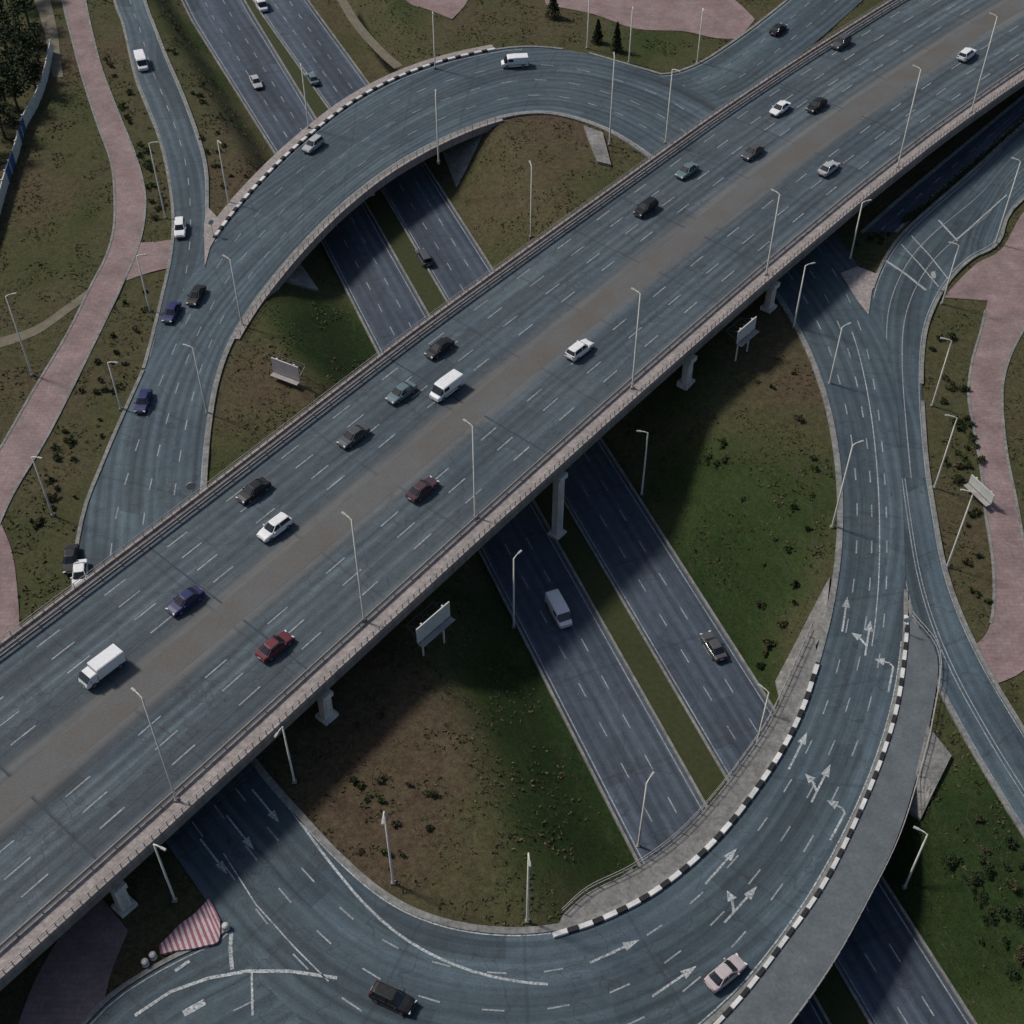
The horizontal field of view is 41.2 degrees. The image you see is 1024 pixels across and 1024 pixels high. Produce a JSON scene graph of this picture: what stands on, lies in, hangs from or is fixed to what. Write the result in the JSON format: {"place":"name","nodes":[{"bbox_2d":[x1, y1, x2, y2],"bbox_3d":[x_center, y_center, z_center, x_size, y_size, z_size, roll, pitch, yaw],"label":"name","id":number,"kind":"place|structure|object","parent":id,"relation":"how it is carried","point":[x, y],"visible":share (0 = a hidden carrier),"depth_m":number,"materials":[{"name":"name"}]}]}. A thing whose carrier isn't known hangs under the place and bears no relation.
{"place":"outdoors","nodes":[
{"label":"outdoors","id":0,"kind":"place"},
{"bbox_2d":[0,524,19,641],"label":"pink path","id":1,"kind":"structure","parent":0,"point":[9,613],"depth_m":169.29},
{"bbox_2d":[0,0,143,516],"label":"pink path","id":2,"kind":"structure","parent":0,"point":[28,434],"depth_m":212.14,"materials":[{"name":"concrete"}]},
{"bbox_2d":[18,898,127,1023],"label":"pink path","id":3,"kind":"structure","parent":0,"point":[70,984],"depth_m":135.53,"materials":[{"name":"tile"}]},
{"bbox_2d":[127,240,170,279],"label":"pink path","id":4,"kind":"structure","parent":0,"point":[156,257],"depth_m":216.38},
{"bbox_2d":[116,0,205,369],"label":"slip road","id":5,"kind":"structure","parent":0,"point":[159,87],"depth_m":238.87,"materials":[{"name":"asphalt"}]},
{"bbox_2d":[133,49,148,70],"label":"van","id":6,"kind":"object","parent":5,"relation":"on","point":[140,60],"visible":1,"depth_m":255.50,"materials":[{"name":"paint"}]},
{"bbox_2d":[172,216,186,238],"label":"car","id":7,"kind":"object","parent":5,"relation":"on","point":[180,226],"visible":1,"depth_m":219.57,"materials":[{"name":"paint"}]},
{"bbox_2d":[204,207,222,264],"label":"traffic island","id":8,"kind":"structure","parent":5,"relation":"on","point":[209,239],"depth_m":221.19,"materials":[{"name":"concrete"}]},
{"bbox_2d":[87,853,336,1023],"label":"slip road","id":9,"kind":"structure","parent":0,"point":[221,981],"depth_m":133.87,"materials":[{"name":"asphalt"}]},
{"bbox_2d":[406,0,467,18],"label":"pink path","id":10,"kind":"structure","parent":0,"point":[451,9],"depth_m":274.12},
{"bbox_2d":[79,48,905,1023],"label":"roundabout road","id":11,"kind":"structure","parent":0,"point":[745,884],"depth_m":155.93,"materials":[{"name":"asphalt"}]},
{"bbox_2d":[61,543,79,574],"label":"car","id":12,"kind":"object","parent":11,"relation":"on","point":[71,554],"visible":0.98,"depth_m":171.16,"materials":[{"name":"paint"}]},
{"bbox_2d":[70,558,88,585],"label":"car","id":13,"kind":"object","parent":11,"relation":"on","point":[80,568],"visible":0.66,"depth_m":169.68,"materials":[{"name":"paint"}]},
{"bbox_2d":[134,389,152,413],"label":"car","id":14,"kind":"object","parent":11,"relation":"on","point":[143,400],"visible":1,"depth_m":191.34,"materials":[{"name":"paint"}]},
{"bbox_2d":[162,301,181,323],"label":"car","id":15,"kind":"object","parent":11,"relation":"on","point":[170,313],"visible":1,"depth_m":205.01,"materials":[{"name":"paint"}]},
{"bbox_2d":[186,284,206,306],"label":"car","id":16,"kind":"object","parent":11,"relation":"on","point":[196,294],"visible":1,"depth_m":207.85,"materials":[{"name":"paint"}]},
{"bbox_2d":[302,134,324,153],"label":"car","id":17,"kind":"object","parent":11,"relation":"on","point":[314,143],"visible":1,"depth_m":236.75,"materials":[{"name":"paint"}]},
{"bbox_2d":[203,44,493,236],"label":"walkway","id":18,"kind":"structure","parent":11,"relation":"on","point":[234,201],"depth_m":242.85,"materials":[{"name":"concrete"}]},
{"bbox_2d":[213,48,495,237],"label":"painted kerb","id":19,"kind":"structure","parent":11,"relation":"on","point":[264,176],"depth_m":243.15,"materials":[{"name":"white paint"}]},
{"bbox_2d":[235,118,502,339],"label":"walkway","id":20,"kind":"structure","parent":11,"relation":"on","point":[348,208],"depth_m":228.14,"materials":[{"name":"concrete"}]},
{"bbox_2d":[238,115,500,336],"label":"bridge railing","id":21,"kind":"object","parent":20,"relation":"on","point":[342,208],"visible":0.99,"depth_m":223.53,"materials":[{"name":"paint"}]},
{"bbox_2d":[368,980,416,1015],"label":"car","id":22,"kind":"object","parent":11,"relation":"on","point":[400,1002],"visible":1,"depth_m":132.29,"materials":[{"name":"paint"}]},
{"bbox_2d":[501,53,528,68],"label":"van","id":23,"kind":"object","parent":11,"relation":"on","point":[515,60],"visible":1,"depth_m":255.99,"materials":[{"name":"paint"}]},
{"bbox_2d":[201,111,842,934],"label":"roundabout kerb","id":24,"kind":"structure","parent":11,"relation":"on","point":[323,839],"depth_m":166.60,"materials":[{"name":"concrete"}]},
{"bbox_2d":[552,662,819,937],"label":"painted kerb","id":25,"kind":"structure","parent":11,"relation":"on","point":[700,854],"depth_m":144.72,"materials":[{"name":"white paint"}]},
{"bbox_2d":[557,628,815,930],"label":"walkway","id":26,"kind":"structure","parent":11,"relation":"on","point":[698,832],"depth_m":147.35,"materials":[{"name":"concrete"}]},
{"bbox_2d":[562,621,813,913],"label":"bridge railing","id":27,"kind":"object","parent":26,"relation":"on","point":[725,779],"visible":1,"depth_m":147.27,"materials":[{"name":"paint"}]},
{"bbox_2d":[703,953,746,993],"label":"car","id":28,"kind":"object","parent":11,"relation":"on","point":[725,973],"visible":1,"depth_m":134.03,"materials":[{"name":"paint"}]},
{"bbox_2d":[713,615,908,1023],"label":"painted kerb","id":29,"kind":"structure","parent":11,"relation":"on","point":[734,1004],"depth_m":144.01,"materials":[{"name":"white paint"}]},
{"bbox_2d":[720,617,937,1023],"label":"walkway","id":30,"kind":"structure","parent":11,"relation":"on","point":[786,984],"depth_m":142.95,"materials":[{"name":"concrete"}]},
{"bbox_2d":[789,611,941,1023],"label":"bridge railing","id":31,"kind":"object","parent":30,"relation":"on","point":[815,989],"visible":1,"depth_m":145.94,"materials":[{"name":"paint"}]},
{"bbox_2d":[0,0,1023,1023],"bbox_3d":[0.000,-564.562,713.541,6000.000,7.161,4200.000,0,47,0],"label":"ground","id":32,"kind":"structure","parent":0,"point":[516,735],"depth_m":184.39,"materials":[{"name":"plant"}]},
{"bbox_2d":[0,58,11,103],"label":"broadleaf tree","id":33,"kind":"object","parent":32,"relation":"on","point":[3,66],"visible":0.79,"depth_m":244.17,"materials":[{"name":"green plant"}]},
{"bbox_2d":[0,25,19,70],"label":"broadleaf tree","id":34,"kind":"object","parent":32,"relation":"on","point":[7,33],"visible":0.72,"depth_m":251.83,"materials":[{"name":"green plant"}]},
{"bbox_2d":[0,97,21,138],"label":"broadleaf tree","id":35,"kind":"object","parent":32,"relation":"on","point":[9,115],"visible":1,"depth_m":237.72,"materials":[{"name":"green plant"}]},
{"bbox_2d":[0,3,29,43],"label":"broadleaf tree","id":36,"kind":"object","parent":32,"relation":"on","point":[16,9],"visible":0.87,"depth_m":258.92,"materials":[{"name":"green plant"}]},
{"bbox_2d":[0,68,30,111],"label":"broadleaf tree","id":37,"kind":"object","parent":32,"relation":"on","point":[12,85],"visible":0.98,"depth_m":242.43,"materials":[{"name":"green plant"}]},
{"bbox_2d":[3,30,30,82],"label":"broadleaf tree","id":38,"kind":"object","parent":32,"relation":"on","point":[22,39],"visible":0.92,"depth_m":248.75,"materials":[{"name":"green plant"}]},
{"bbox_2d":[6,0,34,27],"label":"broadleaf tree","id":39,"kind":"object","parent":32,"relation":"on","point":[24,3],"visible":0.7,"depth_m":263.53,"materials":[{"name":"green plant"}]},
{"bbox_2d":[0,40,53,213],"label":"noise barrier","id":40,"kind":"object","parent":32,"relation":"on","point":[30,110],"visible":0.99,"depth_m":241.45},
{"bbox_2d":[11,48,42,90],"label":"broadleaf tree","id":41,"kind":"object","parent":32,"relation":"on","point":[32,69],"visible":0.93,"depth_m":247.32,"materials":[{"name":"green plant"}]},
{"bbox_2d":[17,18,47,61],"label":"broadleaf tree","id":42,"kind":"object","parent":32,"relation":"on","point":[32,42],"visible":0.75,"depth_m":255.40,"materials":[{"name":"green plant"}]},
{"bbox_2d":[0,290,86,346],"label":"dirt trail","id":43,"kind":"object","parent":32,"relation":"on","point":[43,325],"visible":0.98,"depth_m":204.61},
{"bbox_2d":[34,0,62,76],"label":"dirt trail","id":44,"kind":"object","parent":32,"relation":"on","point":[45,12],"visible":0.94,"depth_m":267.06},
{"bbox_2d":[153,844,177,902],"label":"street lamp","id":45,"kind":"object","parent":32,"relation":"on","point":[174,899],"visible":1,"depth_m":136.51,"materials":[{"name":"metal"}]},
{"bbox_2d":[159,898,220,955],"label":"striped island","id":46,"kind":"structure","parent":32,"relation":"on","point":[200,927],"depth_m":137.88,"materials":[{"name":"red paint"}]},
{"bbox_2d":[270,356,306,385],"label":"sign board","id":47,"kind":"object","parent":32,"relation":"on","point":[281,367],"visible":1,"depth_m":194.75,"materials":[{"name":"metal"}]},
{"bbox_2d":[284,263,318,291],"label":"slope paving","id":48,"kind":"structure","parent":32,"relation":"on","point":[299,276],"depth_m":218.79,"materials":[{"name":"concrete"}]},
{"bbox_2d":[338,0,401,68],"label":"dirt trail","id":49,"kind":"object","parent":32,"relation":"on","point":[372,42],"visible":1,"depth_m":265.69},
{"bbox_2d":[381,811,395,885],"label":"street lamp","id":50,"kind":"object","parent":32,"relation":"on","point":[393,881],"visible":1,"depth_m":137.08,"materials":[{"name":"metal"}]},
{"bbox_2d":[405,601,454,655],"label":"sign board","id":51,"kind":"object","parent":32,"relation":"on","point":[436,619],"visible":1,"depth_m":160.31,"materials":[{"name":"metal"}]},
{"bbox_2d":[442,134,482,188],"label":"slope paving","id":52,"kind":"structure","parent":32,"relation":"on","point":[458,157],"depth_m":243.83,"materials":[{"name":"concrete"}]},
{"bbox_2d":[183,0,826,1023],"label":"underpass carriageway","id":53,"kind":"structure","parent":32,"relation":"on","point":[623,742],"depth_m":177.83,"materials":[{"name":"asphalt"}]},
{"bbox_2d":[545,589,571,628],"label":"van","id":54,"kind":"object","parent":53,"relation":"on","point":[557,606],"visible":1,"depth_m":173.79,"materials":[{"name":"paint"}]},
{"bbox_2d":[636,771,654,847],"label":"street lamp","id":55,"kind":"object","parent":53,"relation":"on","point":[638,845],"visible":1,"depth_m":147.67,"materials":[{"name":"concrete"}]},
{"bbox_2d":[0,0,1023,990],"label":"viaduct","id":56,"kind":"object","parent":32,"relation":"on","point":[90,813],"visible":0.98,"depth_m":174.61,"materials":[{"name":"concrete"}]},
{"bbox_2d":[78,644,126,688],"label":"box truck","id":57,"kind":"object","parent":56,"relation":"on","point":[105,662],"visible":1,"depth_m":150.23,"materials":[{"name":"paint"}]},
{"bbox_2d":[130,687,179,802],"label":"street lamp","id":58,"kind":"object","parent":56,"relation":"on","point":[176,799],"visible":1,"depth_m":133.78,"materials":[{"name":"metal"}]},
{"bbox_2d":[165,585,204,616],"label":"car","id":59,"kind":"object","parent":56,"relation":"on","point":[181,603],"visible":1,"depth_m":157.66,"materials":[{"name":"paint"}]},
{"bbox_2d":[235,477,271,504],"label":"car","id":60,"kind":"object","parent":56,"relation":"on","point":[249,493],"visible":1,"depth_m":169.82,"materials":[{"name":"paint"}]},
{"bbox_2d":[254,630,294,662],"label":"car","id":61,"kind":"object","parent":56,"relation":"on","point":[271,648],"visible":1,"depth_m":152.97,"materials":[{"name":"paint"}]},
{"bbox_2d":[256,512,292,542],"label":"car","id":62,"kind":"object","parent":56,"relation":"on","point":[275,526],"visible":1,"depth_m":165.33,"materials":[{"name":"paint"}]},
{"bbox_2d":[336,423,369,448],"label":"car","id":63,"kind":"object","parent":56,"relation":"on","point":[351,437],"visible":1,"depth_m":176.55,"materials":[{"name":"paint"}]},
{"bbox_2d":[341,511,366,622],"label":"street lamp","id":64,"kind":"object","parent":56,"relation":"on","point":[359,582],"visible":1,"depth_m":150.21,"materials":[{"name":"metal"}]},
{"bbox_2d":[385,380,416,404],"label":"car","id":65,"kind":"object","parent":56,"relation":"on","point":[399,393],"visible":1,"depth_m":182.35,"materials":[{"name":"paint"}]},
{"bbox_2d":[405,476,439,502],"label":"car","id":66,"kind":"object","parent":56,"relation":"on","point":[420,490],"visible":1,"depth_m":169.83,"materials":[{"name":"paint"}]},
{"bbox_2d":[424,336,454,359],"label":"car","id":67,"kind":"object","parent":56,"relation":"on","point":[437,349],"visible":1,"depth_m":188.63,"materials":[{"name":"paint"}]},
{"bbox_2d":[429,369,463,401],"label":"van","id":68,"kind":"object","parent":56,"relation":"on","point":[447,384],"visible":1,"depth_m":182.36,"materials":[{"name":"paint"}]},
{"bbox_2d":[462,419,477,518],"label":"street lamp","id":69,"kind":"object","parent":56,"relation":"on","point":[474,488],"visible":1,"depth_m":162.02,"materials":[{"name":"metal"}]},
{"bbox_2d":[565,339,593,361],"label":"car","id":70,"kind":"object","parent":56,"relation":"on","point":[577,350],"visible":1,"depth_m":188.01,"materials":[{"name":"paint"}]},
{"bbox_2d":[630,287,640,389],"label":"street lamp","id":71,"kind":"object","parent":56,"relation":"on","point":[632,387],"visible":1,"depth_m":178.52,"materials":[{"name":"metal"}]},
{"bbox_2d":[633,196,658,217],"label":"car","id":72,"kind":"object","parent":56,"relation":"on","point":[647,206],"visible":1,"depth_m":211.57,"materials":[{"name":"paint"}]},
{"bbox_2d":[675,162,698,179],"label":"car","id":73,"kind":"object","parent":56,"relation":"on","point":[686,170],"visible":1,"depth_m":218.87,"materials":[{"name":"paint"}]},
{"bbox_2d":[741,143,764,160],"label":"car","id":74,"kind":"object","parent":56,"relation":"on","point":[752,151],"visible":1,"depth_m":222.65,"materials":[{"name":"paint"}]},
{"bbox_2d":[768,100,790,116],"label":"car","id":75,"kind":"object","parent":56,"relation":"on","point":[779,108],"visible":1,"depth_m":231.91,"materials":[{"name":"paint"}]},
{"bbox_2d":[805,97,827,112],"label":"car","id":76,"kind":"object","parent":56,"relation":"on","point":[815,105],"visible":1,"depth_m":232.67,"materials":[{"name":"paint"}]},
{"bbox_2d":[817,160,839,176],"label":"car","id":77,"kind":"object","parent":56,"relation":"on","point":[826,169],"visible":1,"depth_m":219.14,"materials":[{"name":"paint"}]},
{"bbox_2d":[831,32,851,49],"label":"car","id":78,"kind":"object","parent":56,"relation":"on","point":[843,40],"visible":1,"depth_m":247.38,"materials":[{"name":"paint"}]},
{"bbox_2d":[957,47,976,61],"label":"car","id":79,"kind":"object","parent":56,"relation":"on","point":[966,54],"visible":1,"depth_m":244.06,"materials":[{"name":"paint"}]},
{"bbox_2d":[0,0,1023,1023],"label":"road kerb","id":80,"kind":"structure","parent":32,"relation":"on","point":[711,1020],"depth_m":194.95,"materials":[{"name":"concrete"}]},
{"bbox_2d":[525,852,530,923],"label":"street lamp","id":81,"kind":"object","parent":32,"relation":"on","point":[527,919],"visible":1,"depth_m":134.71,"materials":[{"name":"metal"}]},
{"bbox_2d":[545,0,561,19],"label":"conifer tree","id":82,"kind":"object","parent":32,"relation":"on","point":[553,7],"visible":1,"depth_m":269.47,"materials":[{"name":"green plant"}]},
{"bbox_2d":[246,0,867,1023],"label":"underpass median","id":83,"kind":"object","parent":32,"relation":"on","point":[834,996],"visible":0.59,"depth_m":174.62,"materials":[{"name":"green plant"}]},
{"bbox_2d":[181,0,976,1023],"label":"underpass kerb","id":84,"kind":"structure","parent":32,"relation":"on","point":[907,918],"depth_m":175.95,"materials":[{"name":"concrete"}]},
{"bbox_2d":[590,19,603,44],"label":"conifer tree","id":85,"kind":"object","parent":32,"relation":"on","point":[597,34],"visible":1,"depth_m":262.30,"materials":[{"name":"green plant"}]},
{"bbox_2d":[584,126,610,166],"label":"slope paving","id":86,"kind":"structure","parent":32,"relation":"on","point":[596,140],"depth_m":237.95,"materials":[{"name":"concrete"}]},
{"bbox_2d":[610,22,622,53],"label":"conifer tree","id":87,"kind":"object","parent":32,"relation":"on","point":[616,45],"visible":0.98,"depth_m":259.82,"materials":[{"name":"green plant"}]},
{"bbox_2d":[262,0,971,1023],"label":"underpass carriageway","id":88,"kind":"structure","parent":32,"relation":"on","point":[888,968],"depth_m":177.37,"materials":[{"name":"asphalt"}]},
{"bbox_2d":[415,248,432,267],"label":"car","id":89,"kind":"object","parent":88,"relation":"on","point":[424,257],"visible":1,"depth_m":225.54,"materials":[{"name":"paint"}]},
{"bbox_2d":[699,630,727,662],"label":"car","id":90,"kind":"object","parent":88,"relation":"on","point":[711,643],"visible":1,"depth_m":170.42,"materials":[{"name":"paint"}]},
{"bbox_2d":[726,316,759,360],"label":"sign board","id":91,"kind":"object","parent":32,"relation":"on","point":[746,329],"visible":1,"depth_m":196.57,"materials":[{"name":"metal"}]},
{"bbox_2d":[775,577,829,700],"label":"slope paving","id":92,"kind":"structure","parent":32,"relation":"on","point":[817,614],"depth_m":168.28,"materials":[{"name":"concrete"}]},
{"bbox_2d":[830,440,863,528],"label":"street lamp","id":93,"kind":"object","parent":32,"relation":"on","point":[835,513],"visible":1,"depth_m":171.48,"materials":[{"name":"metal"}]},
{"bbox_2d":[902,826,927,889],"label":"street lamp","id":94,"kind":"object","parent":32,"relation":"on","point":[904,886],"visible":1,"depth_m":144.41,"materials":[{"name":"metal"}]},
{"bbox_2d":[906,725,951,820],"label":"slope paving","id":95,"kind":"structure","parent":32,"relation":"on","point":[938,755],"depth_m":150.93,"materials":[{"name":"concrete"}]},
{"bbox_2d":[946,489,973,567],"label":"street lamp","id":96,"kind":"object","parent":32,"relation":"on","point":[952,551],"visible":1,"depth_m":166.84,"materials":[{"name":"metal"}]},
{"bbox_2d":[899,116,1023,222],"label":"hedge","id":97,"kind":"object","parent":32,"relation":"on","point":[915,213],"visible":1,"depth_m":231.13,"materials":[{"name":"green plant"}]},
{"bbox_2d":[961,869,982,886],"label":"shrub","id":98,"kind":"object","parent":32,"relation":"on","point":[976,878],"visible":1,"depth_m":142.87,"materials":[{"name":"green plant"}]},
{"bbox_2d":[963,474,994,506],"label":"sign board","id":99,"kind":"object","parent":32,"relation":"on","point":[981,488],"visible":1,"depth_m":178.80,"materials":[{"name":"paint"}]},
{"bbox_2d":[945,212,1023,303],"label":"pink forecourt","id":100,"kind":"structure","parent":32,"relation":"on","point":[998,276],"depth_m":212.83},
{"bbox_2d":[545,0,754,38],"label":"pink path","id":101,"kind":"structure","parent":0,"point":[727,19],"depth_m":271.53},
{"bbox_2d":[656,0,861,107],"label":"slip road","id":102,"kind":"structure","parent":0,"point":[758,52],"depth_m":261.54,"materials":[{"name":"asphalt"}]},
{"bbox_2d":[865,98,1023,231],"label":"service road","id":103,"kind":"structure","parent":0,"point":[924,190],"depth_m":232.88,"materials":[{"name":"asphalt"}]},
{"bbox_2d":[872,126,1023,477],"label":"slip road","id":104,"kind":"structure","parent":0,"point":[966,214],"depth_m":215.77,"materials":[{"name":"asphalt"}]},
{"bbox_2d":[840,266,878,314],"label":"traffic island","id":105,"kind":"structure","parent":104,"relation":"on","point":[860,281],"depth_m":211.47,"materials":[{"name":"concrete"}]},
{"bbox_2d":[902,478,1023,827],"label":"slip road","id":106,"kind":"structure","parent":0,"point":[993,731],"depth_m":161.73,"materials":[{"name":"asphalt"}]},
{"bbox_2d":[970,300,1023,682],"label":"pink path","id":107,"kind":"structure","parent":0,"point":[1000,644],"depth_m":181.00,"materials":[{"name":"concrete"}]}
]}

